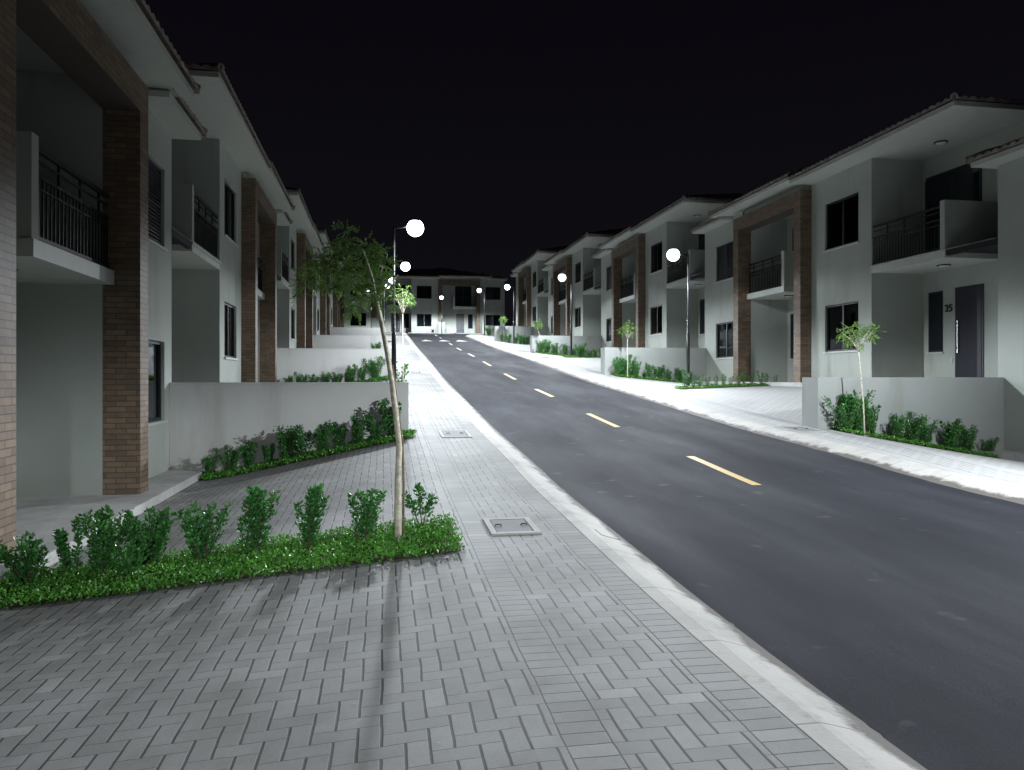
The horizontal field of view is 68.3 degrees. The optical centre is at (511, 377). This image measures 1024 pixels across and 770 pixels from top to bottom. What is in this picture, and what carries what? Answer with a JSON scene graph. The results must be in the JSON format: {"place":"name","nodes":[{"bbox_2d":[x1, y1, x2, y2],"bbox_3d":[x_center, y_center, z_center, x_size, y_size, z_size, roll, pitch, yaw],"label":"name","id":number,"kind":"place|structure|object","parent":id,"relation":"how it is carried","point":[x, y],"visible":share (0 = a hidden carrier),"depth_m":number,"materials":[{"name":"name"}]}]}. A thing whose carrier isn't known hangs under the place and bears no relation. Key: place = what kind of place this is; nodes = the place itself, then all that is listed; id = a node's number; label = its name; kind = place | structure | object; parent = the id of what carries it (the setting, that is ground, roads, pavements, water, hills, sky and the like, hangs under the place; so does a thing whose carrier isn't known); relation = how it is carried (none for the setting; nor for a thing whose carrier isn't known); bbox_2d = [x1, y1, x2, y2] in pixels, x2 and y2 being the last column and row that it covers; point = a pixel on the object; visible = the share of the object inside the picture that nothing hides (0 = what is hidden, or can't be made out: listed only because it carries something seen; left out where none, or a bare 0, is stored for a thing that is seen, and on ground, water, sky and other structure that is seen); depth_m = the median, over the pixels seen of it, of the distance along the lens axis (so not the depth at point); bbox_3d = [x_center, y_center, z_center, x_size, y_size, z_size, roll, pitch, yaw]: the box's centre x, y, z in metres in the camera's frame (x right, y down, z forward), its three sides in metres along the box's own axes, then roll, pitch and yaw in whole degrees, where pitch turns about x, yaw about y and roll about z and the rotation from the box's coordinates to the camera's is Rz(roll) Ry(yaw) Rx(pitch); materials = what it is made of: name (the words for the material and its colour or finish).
{"place":"outdoors","nodes":[
{"label":"outdoors","id":0,"kind":"place"},
{"bbox_2d":[0,432,542,769],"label":"driveway","id":1,"kind":"structure","parent":0,"point":[214,670],"depth_m":4.12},
{"bbox_2d":[0,512,464,608],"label":"ground cover","id":2,"kind":"object","parent":1,"relation":"on","point":[292,556],"visible":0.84,"depth_m":6.17,"materials":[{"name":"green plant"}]},
{"bbox_2d":[0,530,48,584],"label":"shrub","id":3,"kind":"object","parent":2,"relation":"on","point":[29,560],"visible":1,"depth_m":6.09,"materials":[{"name":"green plant"}]},
{"bbox_2d":[52,516,84,574],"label":"shrub","id":4,"kind":"object","parent":2,"relation":"on","point":[63,552],"visible":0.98,"depth_m":6.39,"materials":[{"name":"green plant"}]},
{"bbox_2d":[78,505,133,575],"bbox_3d":[-3.410,1.365,6.311,0.527,0.584,0.372,0,0,44],"label":"shrub","id":5,"kind":"object","parent":2,"relation":"on","point":[104,541],"visible":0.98,"depth_m":6.25,"materials":[{"name":"green plant"}]},
{"bbox_2d":[111,534,154,578],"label":"shrub","id":6,"kind":"object","parent":2,"relation":"on","point":[133,556],"visible":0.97,"depth_m":6.07,"materials":[{"name":"green plant"}]},
{"bbox_2d":[114,506,174,568],"bbox_3d":[-3.081,1.346,6.440,0.458,0.555,0.422,0,0,21],"label":"shrub","id":7,"kind":"object","parent":2,"relation":"on","point":[160,526],"visible":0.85,"depth_m":6.36,"materials":[{"name":"green plant"}]},
{"bbox_2d":[174,500,233,562],"bbox_3d":[-2.672,1.313,6.454,0.367,0.529,0.495,0,0,30],"label":"shrub","id":8,"kind":"object","parent":2,"relation":"on","point":[196,536],"visible":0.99,"depth_m":6.45,"materials":[{"name":"green plant"}]},
{"bbox_2d":[236,515,249,552],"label":"shrub","id":9,"kind":"object","parent":2,"relation":"on","point":[241,529],"visible":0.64,"depth_m":6.66,"materials":[{"name":"green plant"}]},
{"bbox_2d":[241,486,280,552],"bbox_3d":[-2.216,1.241,6.587,0.289,0.585,0.336,0,0,32],"label":"shrub","id":10,"kind":"object","parent":2,"relation":"on","point":[257,519],"visible":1,"depth_m":6.55,"materials":[{"name":"green plant"}]},
{"bbox_2d":[293,482,329,546],"bbox_3d":[-1.770,1.208,6.681,0.265,0.572,0.312,0,0,-43],"label":"shrub","id":11,"kind":"object","parent":2,"relation":"on","point":[309,529],"visible":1,"depth_m":6.62,"materials":[{"name":"green plant"}]},
{"bbox_2d":[288,220,404,541],"bbox_3d":[-1.449,0.067,6.580,1.021,2.894,0.659,0,0,-10],"label":"young tree","id":12,"kind":"object","parent":2,"relation":"on","point":[337,258],"visible":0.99,"depth_m":6.57,"materials":[{"name":"green plant"}]},
{"bbox_2d":[347,488,386,539],"bbox_3d":[-1.284,1.213,6.687,0.346,0.467,0.298,0,0,30],"label":"shrub","id":13,"kind":"object","parent":2,"relation":"on","point":[368,517],"visible":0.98,"depth_m":6.66,"materials":[{"name":"green plant"}]},
{"bbox_2d":[401,482,437,525],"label":"shrub","id":14,"kind":"object","parent":2,"relation":"on","point":[426,508],"visible":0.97,"depth_m":7.01,"materials":[{"name":"green plant"}]},
{"bbox_2d":[169,382,408,472],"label":"garden wall","id":15,"kind":"structure","parent":1,"relation":"on","point":[205,418],"depth_m":13.37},
{"bbox_2d":[198,428,416,480],"bbox_3d":[-3.563,1.320,13.179,3.811,0.798,0.907,0,0,-10],"label":"ground cover","id":16,"kind":"object","parent":1,"relation":"on","point":[408,433],"visible":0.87,"depth_m":12.98,"materials":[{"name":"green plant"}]},
{"bbox_2d":[200,453,216,475],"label":"shrub","id":17,"kind":"object","parent":16,"relation":"on","point":[206,461],"visible":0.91,"depth_m":12.82,"materials":[{"name":"green plant"}]},
{"bbox_2d":[211,445,244,471],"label":"shrub","id":18,"kind":"object","parent":16,"relation":"on","point":[230,463],"visible":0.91,"depth_m":12.99,"materials":[{"name":"green plant"}]},
{"bbox_2d":[239,440,257,468],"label":"shrub","id":19,"kind":"object","parent":16,"relation":"on","point":[248,455],"visible":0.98,"depth_m":13.07,"materials":[{"name":"green plant"}]},
{"bbox_2d":[274,425,298,459],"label":"shrub","id":20,"kind":"object","parent":16,"relation":"on","point":[285,448],"visible":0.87,"depth_m":13.08,"materials":[{"name":"green plant"}]},
{"bbox_2d":[286,424,325,457],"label":"shrub","id":21,"kind":"object","parent":16,"relation":"on","point":[300,447],"visible":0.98,"depth_m":13.09,"materials":[{"name":"green plant"}]},
{"bbox_2d":[313,422,332,451],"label":"shrub","id":22,"kind":"object","parent":16,"relation":"on","point":[322,441],"visible":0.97,"depth_m":13.15,"materials":[{"name":"green plant"}]},
{"bbox_2d":[329,421,346,446],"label":"shrub","id":23,"kind":"object","parent":16,"relation":"on","point":[338,439],"visible":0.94,"depth_m":13.33,"materials":[{"name":"green plant"}]},
{"bbox_2d":[350,412,367,443],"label":"shrub","id":24,"kind":"object","parent":16,"relation":"on","point":[358,434],"visible":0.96,"depth_m":13.27,"materials":[{"name":"green plant"}]},
{"bbox_2d":[365,414,388,439],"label":"shrub","id":25,"kind":"object","parent":16,"relation":"on","point":[372,428],"visible":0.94,"depth_m":13.35,"materials":[{"name":"green plant"}]},
{"bbox_2d":[378,398,401,435],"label":"shrub","id":26,"kind":"object","parent":16,"relation":"on","point":[389,428],"visible":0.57,"depth_m":13.50,"materials":[{"name":"green plant"}]},
{"bbox_2d":[371,375,416,429],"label":"driveway","id":27,"kind":"structure","parent":0,"point":[412,426],"depth_m":15.65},
{"bbox_2d":[277,348,391,381],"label":"garden wall","id":28,"kind":"structure","parent":27,"relation":"on","point":[311,361],"depth_m":27.09,"materials":[{"name":"white paint"}]},
{"bbox_2d":[390,285,415,381],"bbox_3d":[-2.956,-0.989,20.398,0.787,3.066,0.865,0,0,-10],"label":"young tree","id":29,"kind":"object","parent":27,"relation":"on","point":[407,300],"visible":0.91,"depth_m":20.39,"materials":[{"name":"green plant"}]},
{"bbox_2d":[392,218,423,381],"bbox_3d":[-2.490,-1.526,17.835,0.810,4.450,0.397,0,0,-10],"label":"street lamp","id":30,"kind":"object","parent":27,"relation":"on","point":[415,227],"visible":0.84,"depth_m":17.75,"materials":[{"name":"grey paint"}]},
{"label":"soil","id":31,"kind":"structure","parent":27,"relation":"on","visible":0},
{"bbox_2d":[361,356,385,378],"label":"shrub","id":32,"kind":"object","parent":31,"relation":"on","point":[373,370],"visible":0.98,"depth_m":26.91,"materials":[{"name":"green plant"}]},
{"bbox_2d":[480,335,493,339],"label":"driveway","id":33,"kind":"structure","parent":0,"point":[491,337],"depth_m":65.87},
{"bbox_2d":[522,245,569,326],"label":"house","id":34,"kind":"structure","parent":33,"relation":"on","point":[539,285],"depth_m":62.44,"materials":[{"name":"white paint"}]},
{"bbox_2d":[502,342,529,350],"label":"driveway","id":35,"kind":"structure","parent":0,"point":[524,347],"depth_m":50.69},
{"bbox_2d":[560,228,625,335],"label":"house","id":36,"kind":"structure","parent":35,"relation":"on","point":[586,293],"depth_m":48.23,"materials":[{"name":"white paint"}]},
{"bbox_2d":[539,353,600,371],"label":"driveway","id":37,"kind":"structure","parent":0,"point":[593,363],"depth_m":35.41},
{"bbox_2d":[629,193,743,347],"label":"house","id":38,"kind":"structure","parent":37,"relation":"on","point":[665,229],"depth_m":33.99,"materials":[{"name":"white paint"}]},
{"bbox_2d":[649,241,661,274],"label":"window","id":39,"kind":"structure","parent":38,"relation":"in","point":[656,250],"depth_m":35.38,"materials":[{"name":"black glass"}]},
{"bbox_2d":[649,305,662,335],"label":"window","id":40,"kind":"structure","parent":38,"relation":"in","point":[656,312],"depth_m":35.38,"materials":[{"name":"black glass"}]},
{"bbox_2d":[145,0,1023,325],"label":"sky","id":41,"kind":"structure","parent":0,"point":[511,130],"materials":[{"name":"black"}]},
{"bbox_2d":[390,332,846,769],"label":"pavement","id":42,"kind":"structure","parent":0,"point":[650,675],"depth_m":4.13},
{"bbox_2d":[438,430,471,437],"bbox_3d":[-1.024,1.028,13.520,0.530,0.077,0.910,0,3,-10],"label":"access cover","id":43,"kind":"object","parent":42,"relation":"on","point":[454,433],"visible":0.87,"depth_m":13.42,"materials":[{"name":"concrete"}]},
{"bbox_2d":[483,517,541,535],"bbox_3d":[-0.009,1.391,6.997,0.450,0.077,0.610,0,2,-10],"label":"access cover","id":44,"kind":"object","parent":42,"relation":"on","point":[512,526],"visible":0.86,"depth_m":6.95,"materials":[{"name":"concrete"}]},
{"bbox_2d":[612,375,801,422],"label":"driveway","id":45,"kind":"structure","parent":0,"point":[783,402],"depth_m":20.11,"materials":[{"name":"grey concrete"}]},
{"bbox_2d":[667,248,689,385],"bbox_3d":[5.347,-1.901,24.133,0.810,4.450,0.397,0,0,-10],"label":"street lamp","id":46,"kind":"object","parent":45,"relation":"on","point":[673,254],"visible":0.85,"depth_m":24.14,"materials":[{"name":"black metal"}]},
{"bbox_2d":[672,382,769,388],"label":"ground cover","id":47,"kind":"object","parent":45,"relation":"on","point":[711,385],"visible":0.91,"depth_m":23.52,"materials":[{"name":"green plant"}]},
{"bbox_2d":[786,92,1023,386],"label":"house","id":48,"kind":"structure","parent":45,"relation":"on","point":[904,234],"depth_m":19.61,"materials":[{"name":"paint"}]},
{"bbox_2d":[823,301,857,353],"bbox_3d":[9.165,-1.368,20.951,0.165,1.365,1.650,0,0,-10],"label":"window","id":49,"kind":"structure","parent":48,"relation":"in","point":[846,313],"depth_m":21.12,"materials":[{"name":"black glass"}]},
{"bbox_2d":[823,192,859,252],"bbox_3d":[9.165,-4.277,20.951,0.165,1.385,1.650,0,0,-10],"label":"window","id":50,"kind":"structure","parent":48,"relation":"in","point":[842,214],"depth_m":20.98,"materials":[{"name":"black glass"}]},
{"bbox_2d":[926,291,943,353],"bbox_3d":[10.901,-1.402,19.435,0.070,1.595,0.580,0,0,-10],"label":"window","id":51,"kind":"structure","parent":48,"relation":"in","point":[935,299],"depth_m":19.43,"materials":[{"name":"black glass"}]},
{"bbox_2d":[925,164,981,252],"bbox_3d":[11.007,-4.053,18.870,0.050,2.295,1.900,0,0,-10],"label":"glazed door","id":52,"kind":"structure","parent":48,"relation":"in","point":[963,182],"depth_m":18.95,"materials":[{"name":"black glass"}]},
{"bbox_2d":[955,283,983,376],"bbox_3d":[11.062,-1.037,18.306,0.109,2.366,0.900,0,0,-10],"label":"door","id":53,"kind":"structure","parent":48,"relation":"in","point":[969,300],"depth_m":18.28,"materials":[{"name":"grey wood"}]},
{"bbox_2d":[407,333,1023,769],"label":"road","id":54,"kind":"structure","parent":0,"point":[887,605],"depth_m":6.78,"materials":[{"name":"grey asphalt"}]},
{"bbox_2d":[403,332,926,769],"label":"kerb","id":55,"kind":"structure","parent":54,"relation":"on","point":[845,737],"depth_m":4.29,"materials":[{"name":"concrete"}]},
{"bbox_2d":[687,456,760,484],"bbox_3d":[2.955,1.304,10.720,0.130,0.147,2.150,0,0,-10],"label":"road marking","id":56,"kind":"object","parent":54,"relation":"on","point":[724,471],"visible":1,"depth_m":10.57,"materials":[{"name":"yellow paint"}]},
{"bbox_2d":[465,334,1023,504],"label":"kerb","id":57,"kind":"structure","parent":54,"relation":"on","point":[994,489],"depth_m":12.65,"materials":[{"name":"concrete"}]},
{"bbox_2d":[470,335,1023,487],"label":"pavement","id":58,"kind":"structure","parent":0,"point":[968,467],"depth_m":13.69,"materials":[{"name":"grey concrete"}]},
{"bbox_2d":[494,326,548,344],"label":"garden wall","id":59,"kind":"structure","parent":58,"relation":"on","point":[527,331],"depth_m":57.82,"materials":[{"name":"white paint"}]},
{"bbox_2d":[530,335,601,355],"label":"garden wall","id":60,"kind":"structure","parent":58,"relation":"on","point":[593,342],"depth_m":43.62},
{"bbox_2d":[601,347,705,381],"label":"garden wall","id":61,"kind":"structure","parent":58,"relation":"on","point":[670,359],"depth_m":29.39,"materials":[{"name":"white paint"}]},
{"bbox_2d":[775,426,827,432],"bbox_3d":[5.623,1.026,14.697,0.610,0.077,0.910,0,3,-10],"label":"access cover","id":62,"kind":"object","parent":58,"relation":"on","point":[801,429],"visible":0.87,"depth_m":14.62,"materials":[{"name":"concrete"}]},
{"bbox_2d":[802,377,1003,451],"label":"garden wall","id":63,"kind":"structure","parent":58,"relation":"on","point":[974,401],"depth_m":15.16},
{"bbox_2d":[835,430,1023,472],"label":"driveway","id":64,"kind":"structure","parent":0,"point":[1018,466],"depth_m":12.01,"materials":[{"name":"grey concrete"}]},
{"bbox_2d":[831,425,999,457],"bbox_3d":[8.012,1.259,14.775,3.577,0.671,0.755,0,0,-10],"label":"ground cover","id":65,"kind":"object","parent":64,"relation":"on","point":[914,441],"visible":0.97,"depth_m":14.53,"materials":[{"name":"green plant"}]},
{"bbox_2d":[821,394,865,432],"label":"shrub","id":66,"kind":"object","parent":65,"relation":"on","point":[846,418],"visible":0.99,"depth_m":14.45,"materials":[{"name":"green plant"}]},
{"bbox_2d":[842,390,875,434],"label":"shrub","id":67,"kind":"object","parent":65,"relation":"on","point":[858,422],"visible":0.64,"depth_m":14.52,"materials":[{"name":"green plant"}]},
{"bbox_2d":[836,321,885,435],"bbox_3d":[6.581,0.043,14.200,0.863,2.238,0.856,0,0,-35],"label":"young tree","id":68,"kind":"object","parent":65,"relation":"on","point":[863,337],"visible":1,"depth_m":14.25,"materials":[{"name":"green plant"}]},
{"bbox_2d":[861,402,881,436],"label":"shrub","id":69,"kind":"object","parent":65,"relation":"on","point":[870,423],"visible":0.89,"depth_m":14.54,"materials":[{"name":"green plant"}]},
{"bbox_2d":[888,413,904,441],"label":"shrub","id":70,"kind":"object","parent":65,"relation":"on","point":[898,431],"visible":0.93,"depth_m":14.61,"materials":[{"name":"green plant"}]},
{"bbox_2d":[890,411,930,443],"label":"shrub","id":71,"kind":"object","parent":65,"relation":"on","point":[912,432],"visible":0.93,"depth_m":14.79,"materials":[{"name":"green plant"}]},
{"bbox_2d":[919,419,938,446],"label":"shrub","id":72,"kind":"object","parent":65,"relation":"on","point":[925,437],"visible":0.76,"depth_m":14.87,"materials":[{"name":"green plant"}]},
{"bbox_2d":[939,418,961,450],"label":"shrub","id":73,"kind":"object","parent":65,"relation":"on","point":[950,439],"visible":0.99,"depth_m":14.79,"materials":[{"name":"green plant"}]},
{"bbox_2d":[959,424,978,450],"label":"shrub","id":74,"kind":"object","parent":65,"relation":"on","point":[967,442],"visible":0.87,"depth_m":14.85,"materials":[{"name":"green plant"}]},
{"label":"driveway","id":75,"kind":"structure","parent":0,"visible":0},
{"bbox_2d":[313,335,387,348],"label":"garden wall","id":76,"kind":"structure","parent":75,"relation":"on","point":[345,341],"depth_m":40.83,"materials":[{"name":"white paint"}]},
{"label":"driveway","id":77,"kind":"structure","parent":0,"visible":0},
{"bbox_2d":[330,327,380,334],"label":"garden wall","id":78,"kind":"structure","parent":77,"relation":"on","point":[352,331],"depth_m":54.50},
{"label":"ground","id":79,"kind":"structure","parent":0,"visible":0},
{"bbox_2d":[0,0,207,578],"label":"house","id":80,"kind":"structure","parent":79,"relation":"on","point":[97,115],"depth_m":10.16,"materials":[{"name":"paint"}]},
{"bbox_2d":[148,340,167,425],"bbox_3d":[-5.794,0.083,12.021,0.165,1.365,1.700,0,0,-10],"label":"window","id":81,"kind":"structure","parent":80,"relation":"in","point":[154,347],"depth_m":12.53,"materials":[{"name":"black glass"}]},
{"bbox_2d":[148,157,167,251],"bbox_3d":[-5.794,-2.828,12.021,0.165,1.385,1.700,0,0,-10],"label":"window","id":82,"kind":"structure","parent":80,"relation":"in","point":[154,172],"depth_m":12.43,"materials":[{"name":"black glass"}]},
{"bbox_2d":[172,63,272,381],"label":"house","id":83,"kind":"structure","parent":79,"relation":"on","point":[206,239],"depth_m":17.21,"materials":[{"name":"paint"}]},
{"bbox_2d":[224,302,238,359],"bbox_3d":[-6.964,-1.118,18.593,0.165,1.365,1.650,0,0,-10],"label":"window","id":84,"kind":"structure","parent":83,"relation":"in","point":[228,309],"depth_m":18.76,"materials":[{"name":"black glass"}]},
{"bbox_2d":[224,180,238,247],"bbox_3d":[-6.964,-4.027,18.593,0.165,1.385,1.650,0,0,-10],"label":"window","id":85,"kind":"structure","parent":83,"relation":"in","point":[228,193],"depth_m":18.76,"materials":[{"name":"black glass"}]},
{"bbox_2d":[241,160,294,381],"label":"house","id":86,"kind":"structure","parent":79,"relation":"on","point":[267,205],"depth_m":22.09,"materials":[{"name":"white concrete"}]},
{"bbox_2d":[277,187,314,347],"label":"house","id":87,"kind":"structure","parent":79,"relation":"on","point":[300,216],"depth_m":30.95,"materials":[{"name":"white paint"}]},
{"bbox_2d":[297,222,323,347],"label":"house","id":88,"kind":"structure","parent":79,"relation":"on","point":[311,239],"depth_m":34.07,"materials":[{"name":"white paint"}]},
{"bbox_2d":[313,228,331,334],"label":"house","id":89,"kind":"structure","parent":79,"relation":"on","point":[316,301],"depth_m":44.66,"materials":[{"name":"white paint"}]},
{"bbox_2d":[320,249,333,334],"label":"house","id":90,"kind":"structure","parent":79,"relation":"on","point":[324,314],"depth_m":47.48,"materials":[{"name":"brick"}]},
{"bbox_2d":[333,261,344,326],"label":"house","id":91,"kind":"structure","parent":79,"relation":"on","point":[336,316],"depth_m":61.16,"materials":[{"name":"brick"}]},
{"bbox_2d":[340,272,370,327],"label":"house","id":92,"kind":"structure","parent":79,"relation":"on","point":[365,321],"depth_m":77.44,"materials":[{"name":"white paint"}]},
{"bbox_2d":[371,268,439,341],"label":"house","id":93,"kind":"structure","parent":79,"relation":"on","point":[421,316],"depth_m":78.75,"materials":[{"name":"white paint"}]},
{"bbox_2d":[416,314,431,326],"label":"window","id":94,"kind":"structure","parent":93,"relation":"in","point":[423,320],"depth_m":78.66,"materials":[{"name":"black glass"}]},
{"bbox_2d":[417,286,431,298],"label":"window","id":95,"kind":"structure","parent":93,"relation":"in","point":[423,292],"depth_m":78.66,"materials":[{"name":"black glass"}]},
{"bbox_2d":[435,267,507,332],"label":"house","id":96,"kind":"structure","parent":79,"relation":"on","point":[461,306],"depth_m":79.92,"materials":[{"name":"white paint"}]},
{"bbox_2d":[455,286,470,305],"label":"glazed door","id":97,"kind":"structure","parent":96,"relation":"in","point":[463,291],"depth_m":80.75,"materials":[{"name":"black glass"}]},
{"bbox_2d":[485,287,499,299],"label":"window","id":98,"kind":"structure","parent":96,"relation":"in","point":[491,293],"depth_m":79.84,"materials":[{"name":"black glass"}]},
{"bbox_2d":[510,261,530,325],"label":"house","id":99,"kind":"structure","parent":79,"relation":"on","point":[522,273],"depth_m":69.02,"materials":[{"name":"white paint"}]},
{"bbox_2d":[541,249,571,335],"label":"house","id":100,"kind":"structure","parent":79,"relation":"on","point":[558,263],"depth_m":54.79,"materials":[{"name":"white paint"}]},
{"bbox_2d":[591,224,644,357],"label":"house","id":101,"kind":"structure","parent":79,"relation":"on","point":[621,254],"depth_m":40.56,"materials":[{"name":"white paint"}]},
{"bbox_2d":[689,168,810,386],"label":"house","id":102,"kind":"structure","parent":79,"relation":"on","point":[757,279],"depth_m":26.37,"materials":[{"name":"white paint"}]},
{"bbox_2d":[714,321,732,358],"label":"window","id":103,"kind":"structure","parent":102,"relation":"in","point":[724,330],"depth_m":28.23,"materials":[{"name":"black glass"}]},
{"bbox_2d":[714,241,732,283],"bbox_3d":[7.958,-4.277,28.075,0.165,1.385,1.700,0,0,-10],"label":"window","id":104,"kind":"structure","parent":102,"relation":"in","point":[724,252],"depth_m":28.22,"materials":[{"name":"black glass"}]},
{"bbox_2d":[789,314,793,359],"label":"window","id":105,"kind":"structure","parent":102,"relation":"in","point":[791,315],"depth_m":26.24,"materials":[{"name":"black glass"}]},
{"bbox_2d":[965,137,1023,461],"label":"house","id":106,"kind":"structure","parent":79,"relation":"on","point":[1006,160],"depth_m":15.23,"materials":[{"name":"paint"}]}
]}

